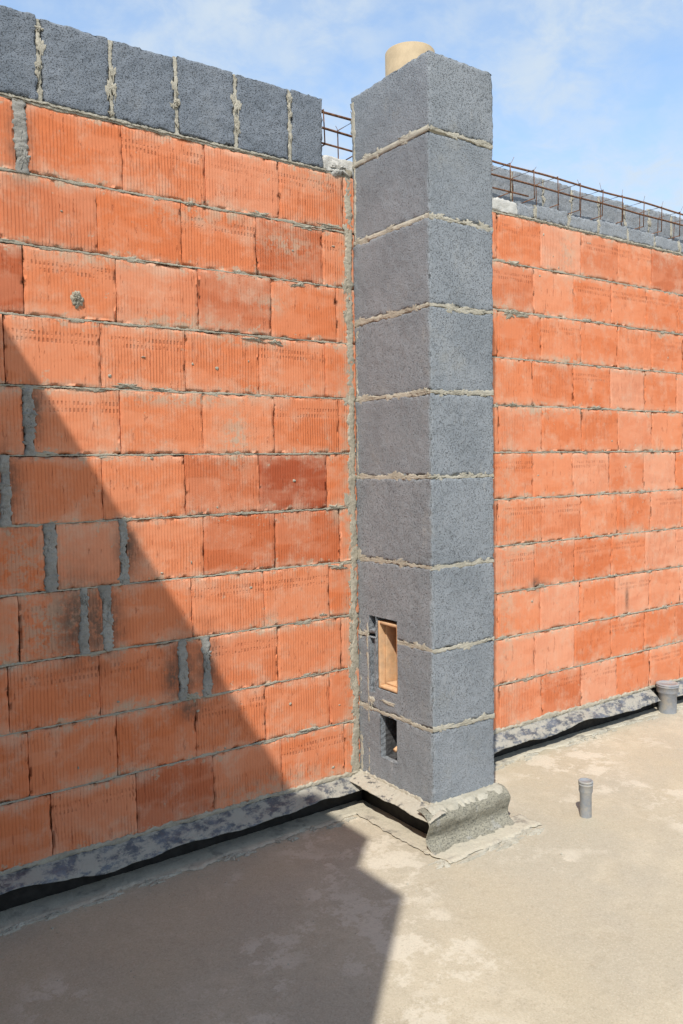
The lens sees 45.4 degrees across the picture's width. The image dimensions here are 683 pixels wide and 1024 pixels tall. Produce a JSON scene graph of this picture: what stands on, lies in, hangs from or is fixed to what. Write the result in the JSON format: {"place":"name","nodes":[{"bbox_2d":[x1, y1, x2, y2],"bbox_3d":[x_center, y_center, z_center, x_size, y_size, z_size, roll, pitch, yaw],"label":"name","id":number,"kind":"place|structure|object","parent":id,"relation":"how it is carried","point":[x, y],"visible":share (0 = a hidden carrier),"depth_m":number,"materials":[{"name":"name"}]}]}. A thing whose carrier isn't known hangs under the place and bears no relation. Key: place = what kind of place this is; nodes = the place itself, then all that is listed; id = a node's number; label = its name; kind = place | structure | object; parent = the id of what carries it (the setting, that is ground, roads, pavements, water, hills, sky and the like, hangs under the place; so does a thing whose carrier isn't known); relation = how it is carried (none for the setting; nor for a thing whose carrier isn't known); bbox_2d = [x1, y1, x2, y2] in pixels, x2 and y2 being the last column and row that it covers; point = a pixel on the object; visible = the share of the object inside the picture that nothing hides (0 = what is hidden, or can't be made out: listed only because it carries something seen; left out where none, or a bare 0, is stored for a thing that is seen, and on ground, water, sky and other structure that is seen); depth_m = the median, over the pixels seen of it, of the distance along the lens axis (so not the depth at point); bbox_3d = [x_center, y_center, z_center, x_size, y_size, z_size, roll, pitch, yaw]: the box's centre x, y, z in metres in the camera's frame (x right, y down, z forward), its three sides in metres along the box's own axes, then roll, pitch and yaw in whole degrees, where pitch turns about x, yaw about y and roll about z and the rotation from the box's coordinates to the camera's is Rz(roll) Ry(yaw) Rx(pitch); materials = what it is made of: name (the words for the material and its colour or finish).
{"place":"outdoors","nodes":[
{"label":"outdoors","id":0,"kind":"place"},
{"bbox_2d":[0,707,682,1023],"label":"ground","id":1,"kind":"structure","parent":0,"point":[576,950],"depth_m":2.82,"materials":[{"name":"grey concrete"}]},
{"bbox_2d":[0,801,369,930],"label":"floor felt","id":2,"kind":"object","parent":1,"relation":"on","point":[200,859],"visible":1,"depth_m":3.25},
{"bbox_2d":[0,95,682,911],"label":"brick wall","id":3,"kind":"structure","parent":1,"relation":"on","point":[178,575],"depth_m":3.42,"materials":[{"name":"brick"}]},
{"bbox_2d":[0,5,325,170],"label":"block parapet","id":4,"kind":"structure","parent":3,"relation":"on","point":[54,65],"depth_m":3.15,"materials":[{"name":"concrete"}]},
{"bbox_2d":[0,776,362,894],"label":"damp proof film","id":5,"kind":"object","parent":3,"relation":"attached to","point":[104,860],"visible":0.99,"depth_m":3.27,"materials":[{"name":"grey plastic"}]},
{"bbox_2d":[322,155,517,215],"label":"concrete lintel","id":6,"kind":"structure","parent":3,"relation":"on","point":[334,166],"depth_m":3.70,"materials":[{"name":"grey concrete"}]},
{"bbox_2d":[321,109,682,243],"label":"reinforcement cage","id":7,"kind":"object","parent":3,"relation":"on","point":[493,161],"visible":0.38,"depth_m":4.69,"materials":[{"name":"metal"}]},
{"bbox_2d":[493,689,660,753],"bbox_3d":[1.203,1.212,4.616,1.920,0.088,0.086,-3,4,-35],"label":"damp proof film","id":8,"kind":"object","parent":3,"relation":"attached to","point":[541,729],"visible":0.76,"depth_m":4.67,"materials":[{"name":"grey plastic"}]},
{"bbox_2d":[517,203,682,254],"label":"block parapet","id":9,"kind":"structure","parent":3,"relation":"on","point":[598,227],"depth_m":4.74,"materials":[{"name":"grey concrete"}]},
{"bbox_2d":[677,680,682,696],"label":"damp proof film","id":10,"kind":"object","parent":3,"relation":"attached to","point":[680,692],"visible":0.3,"depth_m":5.33,"materials":[{"name":"grey plastic"}]},
{"bbox_2d":[346,800,428,853],"bbox_3d":[0.226,1.383,3.609,0.132,0.006,0.600,-3,4,-35],"label":"floor felt","id":11,"kind":"object","parent":1,"relation":"on","point":[398,828],"visible":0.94,"depth_m":3.60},
{"bbox_2d":[350,41,494,833],"bbox_3d":[0.355,-0.317,3.683,0.405,3.432,0.555,-3,4,-35],"label":"chimney","id":12,"kind":"object","parent":1,"relation":"on","point":[421,121],"visible":1,"depth_m":3.50,"materials":[{"name":"concrete"}]},
{"bbox_2d":[350,771,514,854],"bbox_3d":[0.396,1.297,3.706,0.490,0.160,0.632,-3,4,-35],"label":"chimney flashing","id":13,"kind":"object","parent":12,"relation":"attached to","point":[468,816],"visible":1,"depth_m":3.51,"materials":[{"name":"concrete"}]},
{"bbox_2d":[423,814,541,863],"bbox_3d":[0.614,1.385,3.471,0.582,0.011,0.143,-3,4,-35],"label":"floor felt","id":14,"kind":"object","parent":1,"relation":"on","point":[457,852],"visible":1,"depth_m":3.43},
{"bbox_2d":[578,778,592,818],"bbox_3d":[1.099,1.303,3.679,0.065,0.195,0.065,-3,4,-35],"label":"drain pipe","id":15,"kind":"object","parent":1,"relation":"on","point":[585,787],"visible":0.96,"depth_m":3.66,"materials":[{"name":"grey plastic"}]},
{"bbox_2d":[494,699,682,766],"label":"floor felt","id":16,"kind":"object","parent":1,"relation":"on","point":[540,747],"visible":0.68,"depth_m":4.72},
{"bbox_2d":[656,680,678,713],"bbox_3d":[2.068,1.190,5.186,0.140,0.215,0.140,-3,4,-35],"label":"drain pipe","id":17,"kind":"object","parent":1,"relation":"on","point":[667,690],"visible":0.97,"depth_m":5.14,"materials":[{"name":"grey plastic"}]},
{"bbox_2d":[0,0,682,218],"label":"sky","id":18,"kind":"structure","parent":0,"point":[589,92],"materials":[{"name":"blue"}]},
{"bbox_2d":[491,165,682,242],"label":"block parapet","id":19,"kind":"structure","parent":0,"point":[569,204],"depth_m":5.00,"materials":[{"name":"grey concrete"}]}
]}

